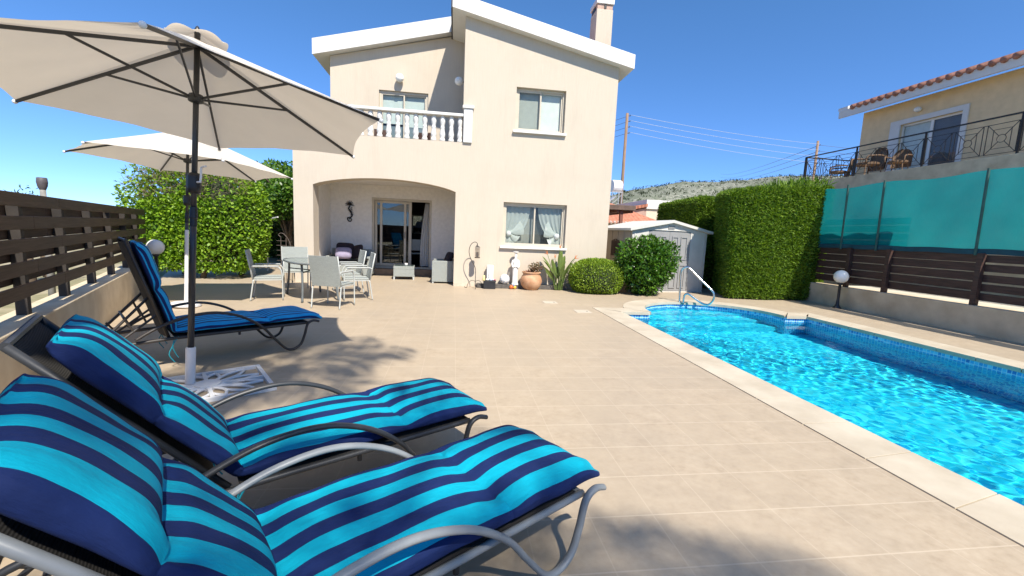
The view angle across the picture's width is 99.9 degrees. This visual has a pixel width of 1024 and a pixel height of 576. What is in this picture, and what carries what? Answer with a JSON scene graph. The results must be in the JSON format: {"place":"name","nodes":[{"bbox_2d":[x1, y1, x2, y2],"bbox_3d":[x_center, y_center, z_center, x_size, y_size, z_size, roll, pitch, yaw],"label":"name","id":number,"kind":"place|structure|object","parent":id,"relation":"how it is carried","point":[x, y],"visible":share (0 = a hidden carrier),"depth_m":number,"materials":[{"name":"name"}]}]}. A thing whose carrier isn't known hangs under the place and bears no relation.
{"place":"outdoors","nodes":[
{"label":"outdoors","id":0,"kind":"place"},
{"bbox_2d":[0,231,280,315],"bbox_3d":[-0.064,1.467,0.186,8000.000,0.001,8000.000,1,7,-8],"label":"ground","id":1,"kind":"structure","parent":0,"point":[6,309],"depth_m":9.96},
{"bbox_2d":[3,185,37,281],"bbox_3d":[-9.966,-0.828,8.691,0.736,2.536,0.918,1,7,-8],"label":"leafy tree","id":2,"kind":"object","parent":1,"relation":"on","point":[32,280],"visible":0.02,"depth_m":8.77,"materials":[{"name":"green plant"}]},
{"bbox_2d":[36,177,55,295],"bbox_3d":[-7.588,-0.573,7.047,0.136,2.415,0.134,1,7,-8],"label":"cup topped post","id":3,"kind":"object","parent":1,"relation":"on","point":[42,184],"visible":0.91,"depth_m":6.90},
{"bbox_2d":[237,222,293,257],"bbox_3d":[-9.315,-2.600,18.962,5.801,2.734,1.842,1,7,-8],"label":"clipped hedge","id":4,"kind":"object","parent":1,"relation":"on","point":[275,255],"visible":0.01,"depth_m":18.36,"materials":[{"name":"green plant"}]},
{"bbox_2d":[247,210,293,257],"bbox_3d":[-8.771,-2.663,17.433,5.157,3.220,2.838,1,7,-8],"label":"evergreen shrub","id":5,"kind":"object","parent":1,"relation":"on","point":[276,230],"visible":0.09,"depth_m":17.07,"materials":[{"name":"green plant"}]},
{"bbox_2d":[255,157,293,246],"bbox_3d":[-7.927,-2.719,15.216,3.741,3.814,2.627,1,7,-8],"label":"leafy tree","id":6,"kind":"object","parent":1,"relation":"on","point":[280,193],"visible":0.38,"depth_m":14.58,"materials":[{"name":"green plant"}]},
{"bbox_2d":[610,180,622,203],"bbox_3d":[6.884,-4.901,30.655,1.675,5.514,1.312,1,7,-8],"label":"water tank","id":7,"kind":"object","parent":1,"relation":"on","point":[617,186],"visible":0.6,"depth_m":30.31,"materials":[{"name":"white metal"}]},
{"bbox_2d":[619,113,630,203],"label":"utility pole","id":8,"kind":"object","parent":1,"relation":"on","point":[624,149],"visible":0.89,"depth_m":40.36,"materials":[{"name":"brown wood"}]},
{"bbox_2d":[630,132,804,161],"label":"power wire","id":9,"kind":"object","parent":8,"relation":"attached to","point":[714,148],"visible":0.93,"depth_m":43.55,"materials":[{"name":"grey metal"}]},
{"bbox_2d":[630,120,813,149],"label":"power wire","id":10,"kind":"object","parent":8,"relation":"attached to","point":[721,137],"visible":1,"depth_m":43.58,"materials":[{"name":"grey metal"}]},
{"bbox_2d":[633,115,813,143],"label":"power wire","id":11,"kind":"object","parent":8,"relation":"attached to","point":[721,131],"visible":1,"depth_m":43.59,"materials":[{"name":"grey metal"}]},
{"bbox_2d":[631,126,818,156],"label":"power wire","id":12,"kind":"object","parent":8,"relation":"attached to","point":[722,143],"visible":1,"depth_m":43.81,"materials":[{"name":"grey metal"}]},
{"bbox_2d":[608,203,654,224],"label":"tiled outbuilding","id":13,"kind":"structure","parent":1,"relation":"on","point":[628,217],"depth_m":21.29,"materials":[{"name":"orange tile"}]},
{"bbox_2d":[617,200,669,219],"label":"pink house","id":14,"kind":"structure","parent":1,"relation":"on","point":[647,208],"depth_m":26.36,"materials":[{"name":"white paint"}]},
{"bbox_2d":[655,194,715,287],"bbox_3d":[6.353,-1.577,14.745,2.026,3.019,3.017,1,7,-8],"label":"clipped hedge","id":15,"kind":"object","parent":1,"relation":"on","point":[699,211],"visible":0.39,"depth_m":13.49,"materials":[{"name":"green plant"}]},
{"bbox_2d":[812,141,820,180],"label":"utility pole","id":16,"kind":"object","parent":1,"relation":"on","point":[816,151],"visible":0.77,"depth_m":48.36,"materials":[{"name":"brown wood"}]},
{"bbox_2d":[725,146,815,174],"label":"power wire","id":17,"kind":"object","parent":16,"relation":"attached to","point":[776,161],"visible":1,"depth_m":71.29,"materials":[{"name":"grey metal"}]},
{"bbox_2d":[804,152,1023,297],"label":"terrace wall","id":18,"kind":"structure","parent":1,"relation":"on","point":[962,167],"depth_m":10.76,"materials":[{"name":"concrete"}]},
{"bbox_2d":[829,158,853,176],"bbox_3d":[11.089,-3.948,14.499,0.656,0.765,0.632,7,9,34],"label":"rattan chair","id":19,"kind":"object","parent":18,"relation":"on","point":[847,173],"visible":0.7,"depth_m":14.36,"materials":[{"name":"brown wicker"}]},
{"bbox_2d":[851,147,888,175],"bbox_3d":[11.101,-3.883,13.327,0.800,0.933,0.770,2,7,0],"label":"rattan chair","id":20,"kind":"object","parent":18,"relation":"on","point":[878,160],"visible":0.76,"depth_m":13.29,"materials":[{"name":"brown wicker"}]},
{"bbox_2d":[884,149,912,171],"bbox_3d":[11.131,-3.659,12.380,0.624,0.728,0.600,-2,8,-29],"label":"rattan chair","id":21,"kind":"object","parent":18,"relation":"on","point":[907,160],"visible":0.81,"depth_m":12.42,"materials":[{"name":"brown wicker"}]},
{"bbox_2d":[803,111,1023,179],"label":"balcony railing","id":22,"kind":"object","parent":18,"relation":"on","point":[1018,148],"visible":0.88,"depth_m":11.24,"materials":[{"name":"black metal"}]},
{"bbox_2d":[805,282,1023,343],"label":"garden wall","id":23,"kind":"structure","parent":1,"relation":"on","point":[997,323],"depth_m":8.55,"materials":[{"name":"beige concrete"}]},
{"bbox_2d":[813,247,1023,305],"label":"timber fence","id":24,"kind":"object","parent":23,"relation":"on","point":[976,286],"visible":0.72,"depth_m":8.67,"materials":[{"name":"brown wood"}]},
{"bbox_2d":[815,167,1023,256],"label":"shade net","id":25,"kind":"object","parent":24,"relation":"attached to","point":[974,213],"visible":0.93,"depth_m":8.61,"materials":[{"name":"teal fabric"}]},
{"bbox_2d":[0,265,1023,575],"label":"patio","id":26,"kind":"structure","parent":0,"point":[704,473],"depth_m":3.38,"materials":[{"name":"tile"}]},
{"bbox_2d":[0,265,139,392],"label":"garden wall","id":27,"kind":"structure","parent":26,"relation":"on","point":[104,299],"depth_m":4.92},
{"bbox_2d":[0,190,145,314],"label":"slatted fence","id":28,"kind":"object","parent":27,"relation":"on","point":[25,219],"visible":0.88,"depth_m":4.59,"materials":[{"name":"brown wood"}]},
{"bbox_2d":[146,239,164,271],"bbox_3d":[-7.085,-0.450,8.576,0.300,1.030,0.300,1,7,-8],"label":"globe lamp","id":29,"kind":"object","parent":26,"relation":"on","point":[156,247],"visible":0.75,"depth_m":8.47,"materials":[{"name":"glass"}]},
{"bbox_2d":[62,133,292,307],"bbox_3d":[-5.346,-1.180,7.080,2.983,2.987,2.969,4,5,-8],"label":"garden umbrella","id":30,"kind":"object","parent":26,"relation":"on","point":[160,152],"visible":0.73,"depth_m":7.04,"materials":[{"name":"beige fabric"}]},
{"bbox_2d":[0,18,382,401],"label":"garden umbrella","id":31,"kind":"object","parent":26,"relation":"on","point":[197,84],"visible":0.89,"depth_m":3.74,"materials":[{"name":"beige fabric"}]},
{"bbox_2d":[111,164,273,277],"bbox_3d":[-8.093,-1.796,11.156,3.226,3.009,2.205,1,7,-8],"label":"ivy hedge","id":32,"kind":"object","parent":26,"relation":"on","point":[232,223],"visible":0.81,"depth_m":10.53,"materials":[{"name":"green plant"}]},
{"bbox_2d":[105,237,321,361],"bbox_3d":[-3.300,0.107,4.567,0.769,1.246,2.301,9,10,43],"label":"sun lounger","id":33,"kind":"object","parent":26,"relation":"on","point":[140,261],"visible":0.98,"depth_m":4.30,"materials":[{"name":"blue fabric"}]},
{"bbox_2d":[0,314,487,575],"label":"sun lounger","id":34,"kind":"object","parent":26,"relation":"on","point":[114,372],"visible":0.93,"depth_m":1.95,"materials":[{"name":"blue fabric"}]},
{"bbox_2d":[245,249,284,300],"bbox_3d":[-4.725,-0.258,8.247,0.631,0.939,0.569,-1,8,-25],"label":"dining chair","id":35,"kind":"object","parent":26,"relation":"on","point":[252,266],"visible":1,"depth_m":8.15,"materials":[{"name":"grey metal"}]},
{"bbox_2d":[276,233,292,282],"bbox_3d":[-5.569,-0.734,10.553,0.368,1.227,0.016,1,7,-8],"label":"iron trellis","id":36,"kind":"object","parent":26,"relation":"on","point":[281,258],"visible":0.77,"depth_m":10.52,"materials":[{"name":"black metal"}]},
{"bbox_2d":[281,246,310,289],"bbox_3d":[-4.889,-0.455,9.745,0.569,0.939,0.631,-2,8,-31],"label":"dining chair","id":37,"kind":"object","parent":26,"relation":"on","point":[294,252],"visible":0.56,"depth_m":9.89,"materials":[{"name":"grey fabric"}]},
{"bbox_2d":[0,373,606,575],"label":"sun lounger","id":38,"kind":"object","parent":26,"relation":"on","point":[89,486],"visible":1,"depth_m":1.30,"materials":[{"name":"blue fabric"}]},
{"bbox_2d":[283,258,340,302],"bbox_3d":[-4.036,-0.184,8.674,0.946,0.750,1.626,-3,9,-39],"label":"dining table","id":39,"kind":"object","parent":26,"relation":"on","point":[301,262],"visible":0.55,"depth_m":8.41,"materials":[{"name":"grey glass"}]},
{"bbox_2d":[308,255,354,309],"bbox_3d":[-3.212,-0.122,7.691,0.569,0.939,0.631,3,7,7],"label":"dining chair","id":40,"kind":"object","parent":26,"relation":"on","point":[324,270],"visible":1,"depth_m":7.43,"materials":[{"name":"white"}]},
{"bbox_2d":[333,250,366,292],"bbox_3d":[-3.583,-0.371,9.531,0.631,0.939,0.569,-2,8,-32],"label":"dining chair","id":41,"kind":"object","parent":26,"relation":"on","point":[361,261],"visible":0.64,"depth_m":9.46,"materials":[{"name":"grey metal"}]},
{"bbox_2d":[326,248,374,274],"bbox_3d":[-4.795,-0.789,12.838,1.240,0.730,0.780,1,7,-8],"label":"wicker loveseat","id":42,"kind":"object","parent":26,"relation":"on","point":[368,253],"visible":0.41,"depth_m":12.68,"materials":[{"name":"white wicker"}]},
{"bbox_2d":[335,247,351,258],"bbox_3d":[-4.878,-1.012,12.461,0.458,0.334,0.266,1,7,-8],"label":"pillow","id":43,"kind":"object","parent":42,"relation":"on","point":[343,252],"visible":0.94,"depth_m":12.38,"materials":[{"name":"purple fabric"}]},
{"bbox_2d":[336,242,353,248],"bbox_3d":[-4.932,-1.129,12.723,0.500,0.420,0.234,0,8,-22],"label":"pillow","id":44,"kind":"object","parent":42,"relation":"on","point":[348,245],"visible":0.42,"depth_m":12.69,"materials":[{"name":"fabric"}]},
{"bbox_2d":[351,244,362,258],"bbox_3d":[-4.590,-1.074,12.726,0.470,0.436,0.231,7,8,29],"label":"pillow","id":45,"kind":"object","parent":42,"relation":"on","point":[356,249],"visible":0.78,"depth_m":12.64,"materials":[{"name":"fabric"}]},
{"bbox_2d":[341,252,375,300],"bbox_3d":[-3.113,-0.252,8.748,0.631,0.939,0.569,-1,8,-26],"label":"dining chair","id":46,"kind":"object","parent":26,"relation":"on","point":[367,277],"visible":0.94,"depth_m":8.63,"materials":[{"name":"grey metal"}]},
{"bbox_2d":[393,264,414,279],"bbox_3d":[-3.155,-0.468,12.601,0.580,0.394,0.540,1,7,-12],"label":"coffee table","id":47,"kind":"object","parent":26,"relation":"on","point":[399,270],"visible":1,"depth_m":12.34,"materials":[{"name":"white plastic"}]},
{"bbox_2d":[432,258,453,282],"bbox_3d":[-1.844,-0.584,12.345,0.840,0.800,1.000,1,7,-8],"label":"wicker armchair","id":48,"kind":"object","parent":26,"relation":"on","point":[442,270],"visible":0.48,"depth_m":11.85,"materials":[{"name":"white wicker"}]},
{"bbox_2d":[444,252,453,260],"bbox_3d":[-1.823,-0.850,12.383,0.225,0.380,0.420,-2,8,-30],"label":"pillow","id":49,"kind":"object","parent":48,"relation":"on","point":[449,256],"visible":0.72,"depth_m":12.24,"materials":[{"name":"fabric"}]},
{"bbox_2d":[292,0,634,288],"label":"house","id":50,"kind":"structure","parent":26,"relation":"on","point":[513,113],"depth_m":11.40,"materials":[{"name":"beige paint"}]},
{"bbox_2d":[345,200,353,221],"bbox_3d":[-4.973,-2.357,13.191,0.258,0.647,0.096,1,7,-8],"label":"wall ornament","id":51,"kind":"object","parent":50,"relation":"attached to","point":[350,204],"depth_m":13.16,"materials":[{"name":"black metal"}]},
{"bbox_2d":[374,129,386,136],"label":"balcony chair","id":52,"kind":"object","parent":50,"relation":"on","point":[384,133],"visible":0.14,"depth_m":11.64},
{"bbox_2d":[372,197,431,268],"bbox_3d":[-3.477,-1.711,13.634,1.816,2.164,0.242,1,7,-8],"label":"patio door","id":53,"kind":"structure","parent":50,"relation":"in","point":[425,245],"depth_m":13.58,"materials":[{"name":"beige metal"}]},
{"bbox_2d":[379,90,427,138],"bbox_3d":[-3.112,-4.482,12.388,1.356,2.158,0.115,1,7,-8],"label":"balcony door","id":54,"kind":"structure","parent":50,"relation":"in","point":[401,100],"depth_m":12.33,"materials":[{"name":"beige metal"}]},
{"bbox_2d":[402,242,407,263],"bbox_3d":[-3.369,-1.214,15.364,0.950,0.760,1.000,1,7,-8],"label":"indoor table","id":55,"kind":"object","parent":50,"relation":"in","point":[406,252],"visible":0.21,"depth_m":15.70,"materials":[{"name":"brown wood"}]},
{"bbox_2d":[411,239,421,266],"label":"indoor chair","id":56,"kind":"object","parent":50,"relation":"in","point":[415,244],"visible":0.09,"depth_m":14.28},
{"bbox_2d":[412,215,422,233],"bbox_3d":[-3.599,-2.560,17.404,0.860,0.740,0.021,1,16,-8],"label":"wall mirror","id":57,"kind":"object","parent":50,"relation":"attached to","point":[417,221],"depth_m":17.36,"materials":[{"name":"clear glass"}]},
{"bbox_2d":[418,133,430,139],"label":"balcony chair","id":58,"kind":"object","parent":50,"relation":"on","point":[420,136],"visible":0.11,"depth_m":11.77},
{"bbox_2d":[500,202,566,250],"bbox_3d":[0.585,-1.660,11.645,1.821,1.208,0.404,1,7,-8],"label":"window","id":59,"kind":"structure","parent":50,"relation":"in","point":[548,221],"depth_m":11.70,"materials":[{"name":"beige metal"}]},
{"bbox_2d":[513,88,565,135],"bbox_3d":[0.732,-4.573,11.218,1.406,1.133,0.285,1,7,-8],"label":"window","id":60,"kind":"structure","parent":50,"relation":"in","point":[541,112],"depth_m":11.32,"materials":[{"name":"glass"}]},
{"bbox_2d":[464,242,482,288],"bbox_3d":[-0.925,-0.579,11.021,0.553,1.202,0.328,1,7,-8],"label":"lantern stand","id":61,"kind":"object","parent":26,"relation":"on","point":[477,254],"visible":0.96,"depth_m":11.04,"materials":[{"name":"metal"}]},
{"bbox_2d":[482,275,495,288],"bbox_3d":[-0.596,-0.155,11.200,0.354,0.345,0.190,1,7,-8],"label":"planter box","id":62,"kind":"object","parent":26,"relation":"on","point":[490,283],"visible":1,"depth_m":11.13,"materials":[{"name":"black plastic"}]},
{"bbox_2d":[486,265,493,278],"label":"fluted column","id":63,"kind":"structure","parent":62,"relation":"on","point":[489,271],"depth_m":11.31,"materials":[{"name":"white stone"}]},
{"bbox_2d":[476,283,566,289],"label":"planter kerb","id":64,"kind":"structure","parent":26,"relation":"on","point":[519,286],"depth_m":11.43,"materials":[{"name":"grey stone"}]},
{"bbox_2d":[500,274,509,283],"bbox_3d":[-0.194,-0.236,11.442,0.270,0.270,0.270,1,7,-8],"label":"mosaic ball","id":65,"kind":"object","parent":64,"relation":"on","point":[504,278],"visible":1,"depth_m":11.35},
{"bbox_2d":[511,251,519,284],"bbox_3d":[0.090,-0.526,11.412,0.237,0.876,0.169,1,7,-8],"label":"statue","id":66,"kind":"object","parent":64,"relation":"on","point":[515,263],"visible":1,"depth_m":11.38,"materials":[{"name":"white stone"}]},
{"bbox_2d":[520,262,542,289],"bbox_3d":[0.529,-0.331,11.343,0.610,0.754,0.570,1,7,-8],"label":"terracotta jar","id":67,"kind":"object","parent":26,"relation":"on","point":[531,279],"visible":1,"depth_m":11.18,"materials":[{"name":"orange ceramic"}]},
{"bbox_2d":[542,301,557,303],"bbox_3d":[0.825,0.309,9.361,0.300,0.008,0.300,1,7,-8],"label":"deck lid","id":68,"kind":"object","parent":26,"relation":"on","point":[552,302],"visible":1,"depth_m":9.33,"materials":[{"name":"white metal"}]},
{"bbox_2d":[542,245,577,289],"bbox_3d":[1.274,-0.547,11.466,1.021,1.224,0.522,1,7,-8],"label":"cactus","id":69,"kind":"object","parent":26,"relation":"on","point":[560,271],"visible":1,"depth_m":11.43,"materials":[{"name":"green plant"}]},
{"bbox_2d":[574,310,591,312],"bbox_3d":[1.377,0.454,8.406,0.300,0.008,0.300,1,7,-8],"label":"deck lid","id":70,"kind":"object","parent":26,"relation":"on","point":[582,311],"visible":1,"depth_m":8.37,"materials":[{"name":"white metal"}]},
{"bbox_2d":[568,257,625,294],"bbox_3d":[2.222,-0.333,11.365,1.495,0.966,1.372,1,7,-8],"label":"clipped bush","id":71,"kind":"object","parent":26,"relation":"on","point":[596,275],"visible":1,"depth_m":10.93,"materials":[{"name":"green plant"}]},
{"bbox_2d":[612,233,682,295],"bbox_3d":[3.544,-0.606,11.305,1.840,1.680,1.470,1,7,-8],"label":"leafy shrub","id":72,"kind":"object","parent":26,"relation":"on","point":[654,253],"visible":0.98,"depth_m":10.97,"materials":[{"name":"green plant"}]},
{"bbox_2d":[606,220,712,291],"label":"garden shed","id":73,"kind":"structure","parent":26,"relation":"on","point":[691,240],"depth_m":12.13,"materials":[{"name":"grey plastic"}]},
{"bbox_2d":[648,230,669,290],"bbox_3d":[4.007,-0.744,11.895,0.672,1.655,0.043,0,8,-16],"label":"door","id":74,"kind":"structure","parent":73,"relation":"in","point":[665,234],"depth_m":11.83,"materials":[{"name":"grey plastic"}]},
{"bbox_2d":[665,231,690,290],"bbox_3d":[4.659,-0.739,12.077,0.672,1.655,0.055,0,8,-16],"label":"door","id":75,"kind":"structure","parent":73,"relation":"in","point":[681,238],"depth_m":12.10,"materials":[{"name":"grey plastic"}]},
{"bbox_2d":[712,174,838,299],"bbox_3d":[6.860,-1.439,11.979,3.109,3.415,1.991,1,7,-8],"label":"clipped hedge","id":76,"kind":"object","parent":26,"relation":"on","point":[766,238],"visible":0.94,"depth_m":11.18,"materials":[{"name":"green plant"}]},
{"bbox_2d":[832,270,848,308],"bbox_3d":[7.867,0.031,10.340,0.310,0.920,0.310,1,7,-8],"label":"globe lamp","id":77,"kind":"object","parent":26,"relation":"on","point":[840,277],"visible":1,"depth_m":10.27,"materials":[{"name":"glass"}]},
{"bbox_2d":[0,0,1023,213],"label":"sky","id":78,"kind":"structure","parent":0,"point":[782,70],"materials":[{"name":"blue"}]},
{"bbox_2d":[609,204,635,223],"bbox_3d":[3.252,-2.041,18.035,2.450,2.700,3.280,1,7,-8],"label":"timber pergola","id":79,"kind":"object","parent":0,"point":[620,210],"visible":0.34,"depth_m":16.49,"materials":[{"name":"brown wood"}]},
{"bbox_2d":[610,176,841,204],"bbox_3d":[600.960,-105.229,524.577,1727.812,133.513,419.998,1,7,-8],"label":"hill","id":80,"kind":"structure","parent":0,"point":[680,195],"depth_m":554.04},
{"bbox_2d":[611,173,850,203],"bbox_3d":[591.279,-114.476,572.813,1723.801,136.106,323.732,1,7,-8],"label":"hillside scrub","id":81,"kind":"object","parent":80,"relation":"on","point":[736,181],"visible":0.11,"depth_m":586.70,"materials":[{"name":"green plant"}]},
{"bbox_2d":[636,307,1023,505],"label":"pool water","id":82,"kind":"structure","parent":0,"point":[964,420],"depth_m":5.07,"materials":[{"name":"blue liquid"}]},
{"bbox_2d":[838,50,1023,175],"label":"neighbour house","id":83,"kind":"structure","parent":0,"point":[1002,94],"depth_m":12.29,"materials":[{"name":"white paint"}]},
{"bbox_2d":[896,111,962,169],"bbox_3d":[12.555,-4.205,12.972,0.065,1.740,1.720,1,7,-8],"label":"sliding door","id":84,"kind":"structure","parent":83,"relation":"in","point":[954,119],"depth_m":12.85,"materials":[{"name":"white metal"}]},
{"bbox_2d":[849,286,1023,310],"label":"neighbour yard","id":85,"kind":"structure","parent":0,"point":[1002,305],"depth_m":9.31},
{"label":"pool floor","id":86,"kind":"structure","parent":0,"visible":0},
{"bbox_2d":[629,304,1023,378],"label":"pool wall","id":87,"kind":"structure","parent":86,"relation":"on","point":[965,361],"depth_m":7.74,"materials":[{"name":"blue tile"}]},
{"bbox_2d":[592,299,1023,546],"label":"pool coping","id":88,"kind":"object","parent":87,"relation":"on","point":[994,511],"visible":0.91,"depth_m":3.66,"materials":[{"name":"stone"}]},
{"bbox_2d":[677,266,714,305],"bbox_3d":[4.306,-0.053,10.018,0.817,0.878,0.100,7,9,33],"label":"pool handrail","id":89,"kind":"object","parent":88,"relation":"on","point":[703,282],"visible":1,"depth_m":10.05,"materials":[{"name":"silver metal"}]}
]}

